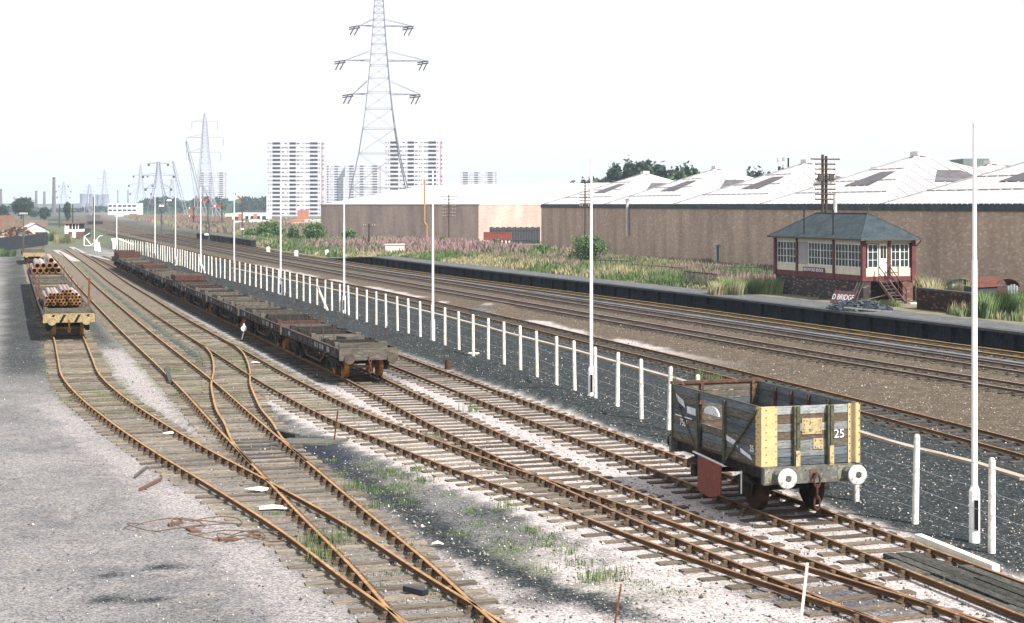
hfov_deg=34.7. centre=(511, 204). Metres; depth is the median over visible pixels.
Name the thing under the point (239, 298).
timber packing
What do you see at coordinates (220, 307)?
flat wagon
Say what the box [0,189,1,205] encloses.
chimney
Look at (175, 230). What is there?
lamp post
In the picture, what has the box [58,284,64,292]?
steel pipe
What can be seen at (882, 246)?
door
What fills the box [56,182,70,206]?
electricity pylon
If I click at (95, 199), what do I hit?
cooling tower
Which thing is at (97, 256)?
walkway
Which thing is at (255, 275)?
fence post
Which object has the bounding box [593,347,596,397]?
fence post
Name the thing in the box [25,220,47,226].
office block
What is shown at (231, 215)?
office block
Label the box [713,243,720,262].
door
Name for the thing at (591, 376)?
door
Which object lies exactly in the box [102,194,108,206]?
cooling tower
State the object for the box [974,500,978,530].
door
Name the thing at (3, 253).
tall grass
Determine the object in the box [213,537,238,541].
broken board
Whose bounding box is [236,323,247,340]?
point indicator
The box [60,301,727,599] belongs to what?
grass tufts
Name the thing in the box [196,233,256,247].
loading bank
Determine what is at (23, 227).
yard lamp
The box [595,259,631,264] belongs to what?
iron railing
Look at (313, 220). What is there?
office block
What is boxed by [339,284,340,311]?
fence post
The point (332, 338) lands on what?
timber baulk
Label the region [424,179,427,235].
flue pipe
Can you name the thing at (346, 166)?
windows
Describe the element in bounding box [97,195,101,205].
cooling tower
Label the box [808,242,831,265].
window
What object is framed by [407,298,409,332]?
fence post
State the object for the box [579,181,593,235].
telegraph pole
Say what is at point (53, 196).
chimney
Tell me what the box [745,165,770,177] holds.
wood
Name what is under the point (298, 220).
office block
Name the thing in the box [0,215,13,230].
office block
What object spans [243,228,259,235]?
bush
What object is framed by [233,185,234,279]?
lamp post
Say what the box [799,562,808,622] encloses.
leaning pole
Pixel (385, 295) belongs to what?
fence post
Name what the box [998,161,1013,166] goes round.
office block
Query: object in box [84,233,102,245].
white gate
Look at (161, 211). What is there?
signal bracket
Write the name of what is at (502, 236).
red skip
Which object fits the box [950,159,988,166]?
office block
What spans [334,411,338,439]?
iron rod
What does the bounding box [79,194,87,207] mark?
cooling tower
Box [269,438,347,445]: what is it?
concrete slab
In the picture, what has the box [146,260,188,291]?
flat wagon
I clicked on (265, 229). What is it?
bush
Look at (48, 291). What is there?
steel pipe
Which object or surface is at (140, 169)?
electricity pylon
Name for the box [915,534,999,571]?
plank
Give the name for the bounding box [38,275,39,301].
wagon stake
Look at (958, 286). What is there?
tall grass
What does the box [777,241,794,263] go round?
window
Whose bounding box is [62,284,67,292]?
steel pipe
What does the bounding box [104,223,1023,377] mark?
railway track
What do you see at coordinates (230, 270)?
fence post
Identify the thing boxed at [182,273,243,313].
flat wagon
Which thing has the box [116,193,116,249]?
lamp post
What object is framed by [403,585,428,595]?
brake block
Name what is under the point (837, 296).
station sign
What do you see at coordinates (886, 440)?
fence
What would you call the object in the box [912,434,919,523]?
fence post
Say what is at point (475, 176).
tower block
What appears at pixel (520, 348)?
fence post
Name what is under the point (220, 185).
tower block
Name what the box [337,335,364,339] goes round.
timber packing
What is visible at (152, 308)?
railway track
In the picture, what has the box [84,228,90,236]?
office block
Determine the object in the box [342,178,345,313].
lamp post
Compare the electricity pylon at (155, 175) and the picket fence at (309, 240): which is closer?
the picket fence at (309, 240)
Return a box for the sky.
[0,0,1023,203]
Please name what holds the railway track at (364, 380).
on the ground at (58, 487)
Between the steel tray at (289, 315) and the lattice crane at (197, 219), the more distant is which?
the lattice crane at (197, 219)
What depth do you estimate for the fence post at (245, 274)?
145.64 m
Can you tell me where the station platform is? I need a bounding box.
[325,256,1023,351]
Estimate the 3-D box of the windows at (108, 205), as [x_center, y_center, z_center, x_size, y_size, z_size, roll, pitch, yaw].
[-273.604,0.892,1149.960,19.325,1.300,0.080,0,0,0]
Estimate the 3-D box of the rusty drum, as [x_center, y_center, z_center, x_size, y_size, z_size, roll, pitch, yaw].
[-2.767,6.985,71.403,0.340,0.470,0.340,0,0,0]
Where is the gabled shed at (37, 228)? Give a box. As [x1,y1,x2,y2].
[24,223,47,233]
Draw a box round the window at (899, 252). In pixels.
[891,243,908,267]
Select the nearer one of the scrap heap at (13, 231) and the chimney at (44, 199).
the scrap heap at (13, 231)
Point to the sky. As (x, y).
(522, 91)
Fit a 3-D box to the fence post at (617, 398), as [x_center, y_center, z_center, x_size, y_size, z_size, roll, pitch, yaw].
[3.697,6.206,57.300,0.128,2.090,0.128,1,-1,-16]
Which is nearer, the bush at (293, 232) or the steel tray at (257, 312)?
the steel tray at (257, 312)
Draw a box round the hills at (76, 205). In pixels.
[2,203,88,208]
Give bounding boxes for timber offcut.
[164,367,172,383]
[274,429,299,437]
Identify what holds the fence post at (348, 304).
on the ground at (58, 487)
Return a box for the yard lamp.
[19,213,27,246]
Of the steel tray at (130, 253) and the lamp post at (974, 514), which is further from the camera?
the steel tray at (130, 253)
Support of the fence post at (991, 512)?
on the ground at (58, 487)
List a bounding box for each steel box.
[142,264,165,266]
[171,273,204,280]
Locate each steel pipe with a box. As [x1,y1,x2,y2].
[29,263,36,272]
[33,258,39,267]
[36,266,42,273]
[38,258,45,267]
[42,266,48,272]
[43,258,52,267]
[46,254,53,262]
[46,287,51,295]
[49,266,54,272]
[52,260,58,267]
[53,287,59,295]
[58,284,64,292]
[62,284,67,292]
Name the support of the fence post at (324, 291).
on the ground at (58, 487)
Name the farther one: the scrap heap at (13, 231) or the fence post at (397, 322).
the scrap heap at (13, 231)
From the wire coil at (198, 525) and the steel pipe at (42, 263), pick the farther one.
the steel pipe at (42, 263)
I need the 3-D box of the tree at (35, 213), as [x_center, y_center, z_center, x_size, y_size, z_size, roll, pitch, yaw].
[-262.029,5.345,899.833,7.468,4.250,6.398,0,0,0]
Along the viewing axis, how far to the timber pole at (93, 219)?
304.89 m
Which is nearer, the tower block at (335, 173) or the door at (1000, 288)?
the door at (1000, 288)
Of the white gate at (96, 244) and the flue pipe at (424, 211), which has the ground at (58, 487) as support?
the white gate at (96, 244)
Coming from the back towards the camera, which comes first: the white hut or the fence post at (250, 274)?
the white hut
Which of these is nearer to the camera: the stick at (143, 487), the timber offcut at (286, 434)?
the stick at (143, 487)
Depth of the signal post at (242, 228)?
289.90 m
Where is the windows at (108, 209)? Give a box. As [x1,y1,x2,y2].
[108,209,135,210]
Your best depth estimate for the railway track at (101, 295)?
40.43 m
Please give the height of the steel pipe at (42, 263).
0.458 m
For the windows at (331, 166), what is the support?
in the tower block at (335, 173)
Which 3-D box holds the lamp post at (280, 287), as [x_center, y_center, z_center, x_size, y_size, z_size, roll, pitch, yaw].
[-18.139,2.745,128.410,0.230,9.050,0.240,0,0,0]
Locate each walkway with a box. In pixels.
[52,250,79,261]
[85,254,109,259]
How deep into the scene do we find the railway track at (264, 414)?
56.54 m
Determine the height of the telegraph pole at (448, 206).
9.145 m
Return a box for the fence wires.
[168,248,1023,548]
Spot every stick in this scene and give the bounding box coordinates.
[134,466,147,476]
[139,477,161,490]
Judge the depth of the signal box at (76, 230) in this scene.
352.00 m
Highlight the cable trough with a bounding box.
[269,253,1023,365]
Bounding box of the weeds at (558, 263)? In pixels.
[231,234,1023,321]
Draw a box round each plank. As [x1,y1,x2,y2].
[844,307,891,311]
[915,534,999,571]
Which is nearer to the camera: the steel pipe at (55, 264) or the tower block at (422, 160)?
the steel pipe at (55, 264)
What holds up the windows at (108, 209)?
in the office block at (126, 208)
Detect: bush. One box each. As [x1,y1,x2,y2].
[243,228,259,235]
[252,219,287,236]
[287,225,299,238]
[300,218,328,238]
[340,228,356,239]
[530,243,555,253]
[565,232,609,260]
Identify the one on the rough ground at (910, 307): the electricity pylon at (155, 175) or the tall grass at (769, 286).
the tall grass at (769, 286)
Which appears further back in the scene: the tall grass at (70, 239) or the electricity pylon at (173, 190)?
the electricity pylon at (173, 190)
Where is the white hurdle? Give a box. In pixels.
[113,238,133,248]
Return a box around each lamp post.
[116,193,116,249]
[154,224,155,258]
[174,189,175,264]
[200,187,201,272]
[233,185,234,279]
[279,182,281,294]
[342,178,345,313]
[432,170,434,340]
[588,156,592,395]
[969,121,979,542]
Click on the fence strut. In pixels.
(323, 300)
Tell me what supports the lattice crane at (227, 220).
on the ground at (58, 487)
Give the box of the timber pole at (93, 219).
[93,197,93,241]
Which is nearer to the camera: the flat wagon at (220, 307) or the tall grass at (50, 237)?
the flat wagon at (220, 307)
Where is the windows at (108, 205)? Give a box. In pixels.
[108,205,135,206]
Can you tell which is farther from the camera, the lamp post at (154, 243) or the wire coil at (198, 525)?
the lamp post at (154, 243)
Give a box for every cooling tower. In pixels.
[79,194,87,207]
[89,194,96,206]
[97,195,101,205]
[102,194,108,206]
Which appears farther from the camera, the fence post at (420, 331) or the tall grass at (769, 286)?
the tall grass at (769, 286)
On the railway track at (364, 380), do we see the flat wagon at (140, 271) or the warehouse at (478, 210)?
the flat wagon at (140, 271)
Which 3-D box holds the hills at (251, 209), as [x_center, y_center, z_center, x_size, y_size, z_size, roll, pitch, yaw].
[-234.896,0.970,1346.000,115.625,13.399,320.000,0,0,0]
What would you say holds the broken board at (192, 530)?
on the ground at (58, 487)
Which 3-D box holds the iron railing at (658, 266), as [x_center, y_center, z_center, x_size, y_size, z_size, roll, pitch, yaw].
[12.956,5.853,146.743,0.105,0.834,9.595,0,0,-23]
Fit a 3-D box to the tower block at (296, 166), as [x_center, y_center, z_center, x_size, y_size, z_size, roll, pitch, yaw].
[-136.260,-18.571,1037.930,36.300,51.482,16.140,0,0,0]
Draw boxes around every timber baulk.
[321,336,336,341]
[338,342,386,348]
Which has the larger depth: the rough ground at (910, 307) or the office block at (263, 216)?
the office block at (263, 216)
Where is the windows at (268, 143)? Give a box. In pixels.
[268,143,323,213]
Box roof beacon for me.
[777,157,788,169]
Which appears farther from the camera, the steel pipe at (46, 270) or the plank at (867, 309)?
the steel pipe at (46, 270)
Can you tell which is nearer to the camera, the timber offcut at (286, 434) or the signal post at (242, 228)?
the timber offcut at (286, 434)
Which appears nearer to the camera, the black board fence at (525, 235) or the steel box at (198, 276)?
the steel box at (198, 276)
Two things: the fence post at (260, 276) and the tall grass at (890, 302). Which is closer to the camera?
the tall grass at (890, 302)
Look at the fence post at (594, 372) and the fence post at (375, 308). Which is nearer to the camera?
the fence post at (594, 372)
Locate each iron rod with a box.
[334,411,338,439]
[614,584,621,622]
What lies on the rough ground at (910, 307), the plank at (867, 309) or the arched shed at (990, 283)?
the arched shed at (990, 283)
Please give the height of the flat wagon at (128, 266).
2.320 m
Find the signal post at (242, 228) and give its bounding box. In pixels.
[233,193,243,237]
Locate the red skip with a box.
[484,232,510,242]
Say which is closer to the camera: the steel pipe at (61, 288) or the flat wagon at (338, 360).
the flat wagon at (338, 360)
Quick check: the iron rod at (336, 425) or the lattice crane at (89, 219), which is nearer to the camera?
the iron rod at (336, 425)
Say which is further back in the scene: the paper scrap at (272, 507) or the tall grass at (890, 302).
the tall grass at (890, 302)
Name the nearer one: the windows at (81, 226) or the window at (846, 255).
the window at (846, 255)
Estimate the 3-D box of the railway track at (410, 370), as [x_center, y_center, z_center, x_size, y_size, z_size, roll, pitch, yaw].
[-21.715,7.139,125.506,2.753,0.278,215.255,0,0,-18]
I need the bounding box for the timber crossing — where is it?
[883,552,1023,614]
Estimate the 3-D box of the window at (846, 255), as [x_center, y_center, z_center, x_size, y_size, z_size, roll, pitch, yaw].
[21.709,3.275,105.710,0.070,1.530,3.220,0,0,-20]
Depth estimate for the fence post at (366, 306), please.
100.14 m
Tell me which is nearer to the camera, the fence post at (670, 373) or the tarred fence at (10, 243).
the fence post at (670, 373)
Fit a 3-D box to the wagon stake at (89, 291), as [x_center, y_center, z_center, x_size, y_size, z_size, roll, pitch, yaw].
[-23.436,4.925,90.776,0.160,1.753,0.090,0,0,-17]
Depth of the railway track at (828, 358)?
89.42 m
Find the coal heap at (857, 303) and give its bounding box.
[825,298,892,311]
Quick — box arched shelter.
[937,277,971,289]
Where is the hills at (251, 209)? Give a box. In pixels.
[137,197,265,214]
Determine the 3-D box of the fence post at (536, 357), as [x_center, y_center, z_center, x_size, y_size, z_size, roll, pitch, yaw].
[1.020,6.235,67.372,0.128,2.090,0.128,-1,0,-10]
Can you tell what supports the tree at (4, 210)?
on the ground at (58, 487)
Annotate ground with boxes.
[0,211,1023,622]
[256,241,1023,324]
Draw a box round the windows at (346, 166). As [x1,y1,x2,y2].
[346,166,380,197]
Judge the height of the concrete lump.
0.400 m
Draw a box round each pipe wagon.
[21,244,45,262]
[27,262,62,277]
[29,266,71,287]
[32,276,75,301]
[36,286,95,336]
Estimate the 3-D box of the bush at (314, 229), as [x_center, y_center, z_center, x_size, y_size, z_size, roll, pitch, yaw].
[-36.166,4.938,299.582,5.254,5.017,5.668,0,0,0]
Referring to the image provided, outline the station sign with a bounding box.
[830,282,863,302]
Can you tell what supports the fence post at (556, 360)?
on the ground at (58, 487)
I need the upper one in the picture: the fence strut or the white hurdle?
the white hurdle
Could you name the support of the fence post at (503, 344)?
on the ground at (58, 487)
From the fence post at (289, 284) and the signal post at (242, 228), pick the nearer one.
the fence post at (289, 284)
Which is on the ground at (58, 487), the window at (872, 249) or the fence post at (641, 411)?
the fence post at (641, 411)
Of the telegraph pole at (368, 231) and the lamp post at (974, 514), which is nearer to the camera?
the lamp post at (974, 514)
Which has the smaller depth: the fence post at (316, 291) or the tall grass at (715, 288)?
the tall grass at (715, 288)
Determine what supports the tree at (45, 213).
on the ground at (58, 487)
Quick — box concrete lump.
[819,293,826,298]
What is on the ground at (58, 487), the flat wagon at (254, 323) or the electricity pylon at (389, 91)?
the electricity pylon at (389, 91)
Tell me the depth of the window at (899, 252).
104.90 m
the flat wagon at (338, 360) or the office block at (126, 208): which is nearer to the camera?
the flat wagon at (338, 360)
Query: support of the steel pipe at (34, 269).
on the pipe wagon at (29, 273)
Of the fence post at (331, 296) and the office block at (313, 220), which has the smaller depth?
the fence post at (331, 296)
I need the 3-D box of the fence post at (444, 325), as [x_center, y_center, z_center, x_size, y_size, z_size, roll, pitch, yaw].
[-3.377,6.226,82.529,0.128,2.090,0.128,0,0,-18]
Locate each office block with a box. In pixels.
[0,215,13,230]
[3,219,22,230]
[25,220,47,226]
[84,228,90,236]
[108,203,142,214]
[176,213,202,217]
[225,213,244,219]
[245,213,254,219]
[255,213,271,219]
[289,219,306,221]
[298,210,308,218]
[304,219,320,221]
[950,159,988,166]
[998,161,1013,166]
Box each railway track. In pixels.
[21,259,504,622]
[46,251,517,622]
[62,248,994,622]
[77,217,1023,462]
[84,218,1023,397]
[90,256,993,622]
[103,219,1023,361]
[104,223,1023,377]
[110,256,1023,621]
[193,336,306,466]
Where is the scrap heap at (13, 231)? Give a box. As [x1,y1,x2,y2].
[0,227,37,237]
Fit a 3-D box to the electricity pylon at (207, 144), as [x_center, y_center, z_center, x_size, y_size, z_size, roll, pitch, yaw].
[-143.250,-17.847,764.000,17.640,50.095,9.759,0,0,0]
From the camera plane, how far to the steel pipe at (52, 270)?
136.22 m
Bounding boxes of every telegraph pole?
[363,224,374,241]
[441,194,456,237]
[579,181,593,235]
[810,154,839,211]
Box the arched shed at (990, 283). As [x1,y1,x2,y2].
[964,276,1019,294]
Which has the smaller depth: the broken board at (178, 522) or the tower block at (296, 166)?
the broken board at (178, 522)
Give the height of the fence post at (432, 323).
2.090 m
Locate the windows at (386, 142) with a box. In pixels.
[386,142,441,188]
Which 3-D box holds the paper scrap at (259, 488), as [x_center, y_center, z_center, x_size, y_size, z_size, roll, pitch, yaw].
[-6.328,7.082,40.882,0.582,0.085,0.459,0,0,-40]
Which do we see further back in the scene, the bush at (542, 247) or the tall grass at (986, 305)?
the bush at (542, 247)
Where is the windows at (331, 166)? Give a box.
[330,166,344,202]
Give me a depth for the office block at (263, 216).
624.00 m
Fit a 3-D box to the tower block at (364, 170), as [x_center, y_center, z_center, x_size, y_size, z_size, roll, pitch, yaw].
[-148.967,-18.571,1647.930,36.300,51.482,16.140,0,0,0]
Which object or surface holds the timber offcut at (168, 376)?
on the ground at (58, 487)
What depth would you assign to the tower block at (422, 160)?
1015.00 m
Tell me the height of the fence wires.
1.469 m
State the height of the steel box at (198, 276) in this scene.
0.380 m
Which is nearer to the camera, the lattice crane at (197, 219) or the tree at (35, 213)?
the lattice crane at (197, 219)
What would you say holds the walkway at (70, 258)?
on the ground at (58, 487)
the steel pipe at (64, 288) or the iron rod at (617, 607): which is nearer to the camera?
the iron rod at (617, 607)
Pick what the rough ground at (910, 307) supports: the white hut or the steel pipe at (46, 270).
the white hut
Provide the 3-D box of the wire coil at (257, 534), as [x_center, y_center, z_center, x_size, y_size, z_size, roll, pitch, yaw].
[-5.776,7.090,35.038,2.424,0.126,0.852,0,0,0]
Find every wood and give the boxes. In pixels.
[7,205,107,212]
[138,195,265,212]
[570,158,699,182]
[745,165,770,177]
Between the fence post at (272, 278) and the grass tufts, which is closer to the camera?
the grass tufts
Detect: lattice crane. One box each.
[85,203,102,223]
[171,161,191,220]
[185,141,211,223]
[201,186,230,224]
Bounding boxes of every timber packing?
[222,297,253,300]
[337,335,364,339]
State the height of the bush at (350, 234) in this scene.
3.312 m
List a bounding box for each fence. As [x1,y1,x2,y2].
[0,233,47,250]
[231,268,1023,479]
[293,239,383,248]
[489,227,539,243]
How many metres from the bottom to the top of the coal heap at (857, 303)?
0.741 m
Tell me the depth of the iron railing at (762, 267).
131.62 m
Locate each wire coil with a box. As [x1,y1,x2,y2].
[127,516,242,531]
[187,530,297,542]
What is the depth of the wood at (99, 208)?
1507.57 m
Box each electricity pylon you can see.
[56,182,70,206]
[83,184,95,212]
[98,169,110,205]
[128,165,152,202]
[142,162,174,214]
[166,179,177,197]
[186,113,223,216]
[334,0,428,199]
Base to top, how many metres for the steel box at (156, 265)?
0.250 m
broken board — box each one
[168,520,182,526]
[186,527,201,532]
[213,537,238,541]
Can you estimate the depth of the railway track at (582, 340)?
73.98 m
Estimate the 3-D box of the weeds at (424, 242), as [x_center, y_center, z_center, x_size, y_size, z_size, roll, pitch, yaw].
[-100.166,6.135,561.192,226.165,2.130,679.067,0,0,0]
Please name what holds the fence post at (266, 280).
on the ground at (58, 487)
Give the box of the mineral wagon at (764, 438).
[667,378,866,510]
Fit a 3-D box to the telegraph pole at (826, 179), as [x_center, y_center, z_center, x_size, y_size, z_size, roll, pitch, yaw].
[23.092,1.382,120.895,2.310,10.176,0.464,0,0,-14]
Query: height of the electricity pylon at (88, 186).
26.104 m
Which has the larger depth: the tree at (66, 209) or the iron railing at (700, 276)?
the tree at (66, 209)
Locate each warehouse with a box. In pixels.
[320,183,608,240]
[541,151,1023,291]
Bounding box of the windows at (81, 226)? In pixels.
[66,224,83,228]
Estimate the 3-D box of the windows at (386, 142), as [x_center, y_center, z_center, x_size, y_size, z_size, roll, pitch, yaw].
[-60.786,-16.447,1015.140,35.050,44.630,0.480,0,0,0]
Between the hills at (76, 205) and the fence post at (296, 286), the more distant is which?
the hills at (76, 205)
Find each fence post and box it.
[229,260,230,280]
[244,263,245,283]
[249,264,250,285]
[255,265,256,286]
[260,266,261,287]
[266,268,267,290]
[272,269,273,291]
[284,271,285,294]
[289,272,290,296]
[296,273,297,298]
[309,277,310,302]
[316,278,317,304]
[324,280,325,307]
[331,282,332,310]
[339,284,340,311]
[347,285,349,314]
[356,288,357,318]
[366,290,367,321]
[375,291,376,324]
[384,294,386,327]
[396,296,398,330]
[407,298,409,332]
[419,301,421,336]
[431,305,433,340]
[444,307,445,344]
[457,311,459,349]
[472,314,474,355]
[487,318,489,358]
[502,322,505,364]
[519,326,521,369]
[535,331,538,376]
[555,336,557,384]
[572,341,576,390]
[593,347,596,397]
[615,352,619,406]
[639,359,643,418]
[667,366,672,429]
[853,484,858,501]
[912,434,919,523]
[988,457,995,553]
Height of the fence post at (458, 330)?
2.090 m
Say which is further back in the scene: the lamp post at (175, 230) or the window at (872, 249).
the lamp post at (175, 230)
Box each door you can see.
[590,375,592,391]
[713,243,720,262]
[879,243,886,275]
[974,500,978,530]
[998,286,1006,294]
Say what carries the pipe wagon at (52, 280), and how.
on the railway track at (100, 378)
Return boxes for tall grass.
[0,247,16,256]
[45,229,59,240]
[53,233,75,242]
[707,280,746,294]
[714,275,784,294]
[866,298,903,306]
[913,272,936,299]
[915,274,971,301]
[946,305,971,316]
[969,289,1023,318]
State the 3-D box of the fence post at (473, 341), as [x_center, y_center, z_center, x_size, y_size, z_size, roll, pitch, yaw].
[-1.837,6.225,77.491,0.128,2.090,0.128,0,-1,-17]
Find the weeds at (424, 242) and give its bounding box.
[123,214,605,256]
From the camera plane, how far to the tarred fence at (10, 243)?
272.07 m
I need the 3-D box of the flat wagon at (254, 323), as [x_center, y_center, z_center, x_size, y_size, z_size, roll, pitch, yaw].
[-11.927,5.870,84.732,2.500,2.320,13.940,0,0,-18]
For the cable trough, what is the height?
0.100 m
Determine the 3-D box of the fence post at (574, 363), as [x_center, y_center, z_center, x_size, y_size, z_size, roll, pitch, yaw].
[2.372,6.215,62.310,0.128,2.090,0.128,-1,1,-9]
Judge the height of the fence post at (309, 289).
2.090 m
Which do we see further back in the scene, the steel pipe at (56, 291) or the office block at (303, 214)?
the office block at (303, 214)
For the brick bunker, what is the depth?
94.97 m
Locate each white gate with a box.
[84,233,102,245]
[94,240,100,251]
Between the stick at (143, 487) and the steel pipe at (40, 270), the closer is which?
the stick at (143, 487)
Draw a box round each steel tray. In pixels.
[114,250,139,258]
[254,310,295,315]
[265,313,308,319]
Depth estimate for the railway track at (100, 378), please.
50.75 m
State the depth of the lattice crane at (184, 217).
599.49 m
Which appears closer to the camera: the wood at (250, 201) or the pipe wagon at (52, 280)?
the pipe wagon at (52, 280)
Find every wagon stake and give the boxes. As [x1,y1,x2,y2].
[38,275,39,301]
[88,278,90,307]
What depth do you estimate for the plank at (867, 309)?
91.12 m
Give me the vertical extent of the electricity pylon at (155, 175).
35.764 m
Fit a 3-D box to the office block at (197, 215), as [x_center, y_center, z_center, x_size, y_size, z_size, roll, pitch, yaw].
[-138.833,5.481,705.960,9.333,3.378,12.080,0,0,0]
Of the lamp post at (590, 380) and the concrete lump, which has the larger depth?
the concrete lump
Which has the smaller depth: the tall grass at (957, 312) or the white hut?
the tall grass at (957, 312)
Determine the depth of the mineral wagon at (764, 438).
37.38 m
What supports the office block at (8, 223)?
on the ground at (58, 487)
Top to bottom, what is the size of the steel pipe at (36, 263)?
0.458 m
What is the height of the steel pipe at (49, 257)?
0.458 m
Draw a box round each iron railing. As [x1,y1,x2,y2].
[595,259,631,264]
[632,264,682,270]
[684,270,716,284]
[724,265,772,276]
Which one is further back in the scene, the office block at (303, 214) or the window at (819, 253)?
the office block at (303, 214)
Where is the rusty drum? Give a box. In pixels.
[445,359,451,369]
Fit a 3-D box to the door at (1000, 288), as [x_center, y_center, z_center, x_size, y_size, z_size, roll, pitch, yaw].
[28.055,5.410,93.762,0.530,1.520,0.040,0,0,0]
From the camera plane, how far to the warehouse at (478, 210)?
335.16 m
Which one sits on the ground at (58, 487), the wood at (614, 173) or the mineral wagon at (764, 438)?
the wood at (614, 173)
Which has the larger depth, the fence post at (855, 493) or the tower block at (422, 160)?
the tower block at (422, 160)
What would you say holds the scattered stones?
on the ground at (58, 487)
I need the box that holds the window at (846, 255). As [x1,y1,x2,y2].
[835,243,859,267]
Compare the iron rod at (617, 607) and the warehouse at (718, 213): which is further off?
the warehouse at (718, 213)
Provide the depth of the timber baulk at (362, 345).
66.31 m
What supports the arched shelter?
on the rough ground at (910, 307)
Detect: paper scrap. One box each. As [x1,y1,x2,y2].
[245,486,268,490]
[257,505,288,508]
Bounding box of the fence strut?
[317,286,327,309]
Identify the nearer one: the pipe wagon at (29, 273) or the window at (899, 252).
the window at (899, 252)
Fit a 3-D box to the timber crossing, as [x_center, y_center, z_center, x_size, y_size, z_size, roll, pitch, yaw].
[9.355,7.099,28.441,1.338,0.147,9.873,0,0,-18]
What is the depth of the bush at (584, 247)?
187.57 m
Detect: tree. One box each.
[0,204,10,214]
[8,196,34,218]
[29,211,39,216]
[37,206,50,219]
[62,201,71,219]
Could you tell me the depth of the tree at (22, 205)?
638.10 m
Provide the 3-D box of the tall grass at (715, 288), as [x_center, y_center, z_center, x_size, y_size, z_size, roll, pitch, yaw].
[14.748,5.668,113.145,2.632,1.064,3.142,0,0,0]
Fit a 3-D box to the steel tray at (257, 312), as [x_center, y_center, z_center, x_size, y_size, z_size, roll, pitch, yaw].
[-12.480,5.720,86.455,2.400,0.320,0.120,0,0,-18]
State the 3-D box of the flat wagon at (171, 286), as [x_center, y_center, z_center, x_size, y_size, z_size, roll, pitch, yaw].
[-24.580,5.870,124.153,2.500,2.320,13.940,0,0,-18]
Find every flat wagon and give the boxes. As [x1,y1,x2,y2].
[112,251,142,271]
[121,252,155,276]
[133,258,171,283]
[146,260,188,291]
[162,267,214,300]
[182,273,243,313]
[207,281,279,326]
[239,293,329,349]
[281,309,398,377]
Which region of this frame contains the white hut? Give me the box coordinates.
[385,244,404,251]
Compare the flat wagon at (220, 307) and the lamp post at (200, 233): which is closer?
the flat wagon at (220, 307)
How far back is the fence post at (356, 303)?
102.66 m
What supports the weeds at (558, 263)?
on the rough ground at (910, 307)
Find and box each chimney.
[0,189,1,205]
[35,191,37,208]
[43,192,45,206]
[52,177,55,213]
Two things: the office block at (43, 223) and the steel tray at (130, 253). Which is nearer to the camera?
the steel tray at (130, 253)
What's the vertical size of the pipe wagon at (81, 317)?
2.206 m
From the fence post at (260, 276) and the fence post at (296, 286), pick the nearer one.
the fence post at (296, 286)
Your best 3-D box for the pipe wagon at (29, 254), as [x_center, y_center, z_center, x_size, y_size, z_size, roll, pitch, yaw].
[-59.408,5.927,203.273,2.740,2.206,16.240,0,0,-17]
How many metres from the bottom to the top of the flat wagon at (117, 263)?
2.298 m
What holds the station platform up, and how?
on the ground at (58, 487)
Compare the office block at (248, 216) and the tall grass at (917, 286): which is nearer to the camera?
the tall grass at (917, 286)
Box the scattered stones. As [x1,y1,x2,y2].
[0,311,1023,622]
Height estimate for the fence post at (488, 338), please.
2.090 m
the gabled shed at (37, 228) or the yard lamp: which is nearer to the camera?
the yard lamp
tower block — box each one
[197,168,228,200]
[266,135,326,215]
[327,161,344,202]
[345,161,381,199]
[384,133,443,192]
[459,168,496,184]
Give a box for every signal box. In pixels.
[63,223,85,237]
[767,192,922,303]
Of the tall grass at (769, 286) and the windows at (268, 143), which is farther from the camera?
the windows at (268, 143)
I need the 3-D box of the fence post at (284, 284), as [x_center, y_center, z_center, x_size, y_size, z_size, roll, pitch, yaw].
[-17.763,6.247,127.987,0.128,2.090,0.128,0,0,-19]
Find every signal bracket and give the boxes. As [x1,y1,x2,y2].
[157,197,170,234]
[188,196,223,245]
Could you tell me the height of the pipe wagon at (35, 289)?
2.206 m
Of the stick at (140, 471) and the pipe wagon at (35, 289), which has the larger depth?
the pipe wagon at (35, 289)
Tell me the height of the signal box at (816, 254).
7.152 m
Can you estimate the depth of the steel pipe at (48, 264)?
137.78 m
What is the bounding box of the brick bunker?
[916,287,999,311]
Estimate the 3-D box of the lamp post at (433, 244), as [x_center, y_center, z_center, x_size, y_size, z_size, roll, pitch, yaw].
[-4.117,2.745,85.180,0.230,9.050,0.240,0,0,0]
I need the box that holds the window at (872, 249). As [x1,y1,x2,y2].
[867,244,877,267]
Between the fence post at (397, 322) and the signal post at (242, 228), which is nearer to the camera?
the fence post at (397, 322)
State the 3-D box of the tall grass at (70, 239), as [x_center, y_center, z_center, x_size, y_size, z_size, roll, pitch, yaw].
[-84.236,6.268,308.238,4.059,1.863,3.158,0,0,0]
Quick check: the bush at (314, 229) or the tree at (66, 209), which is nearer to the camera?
the bush at (314, 229)
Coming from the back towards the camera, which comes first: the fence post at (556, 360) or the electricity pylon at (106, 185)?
the electricity pylon at (106, 185)
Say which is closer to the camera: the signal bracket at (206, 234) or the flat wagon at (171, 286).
the flat wagon at (171, 286)
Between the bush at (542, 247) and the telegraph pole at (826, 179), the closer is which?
the telegraph pole at (826, 179)
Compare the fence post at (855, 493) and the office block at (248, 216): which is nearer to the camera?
the fence post at (855, 493)
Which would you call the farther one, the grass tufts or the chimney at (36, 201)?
the chimney at (36, 201)

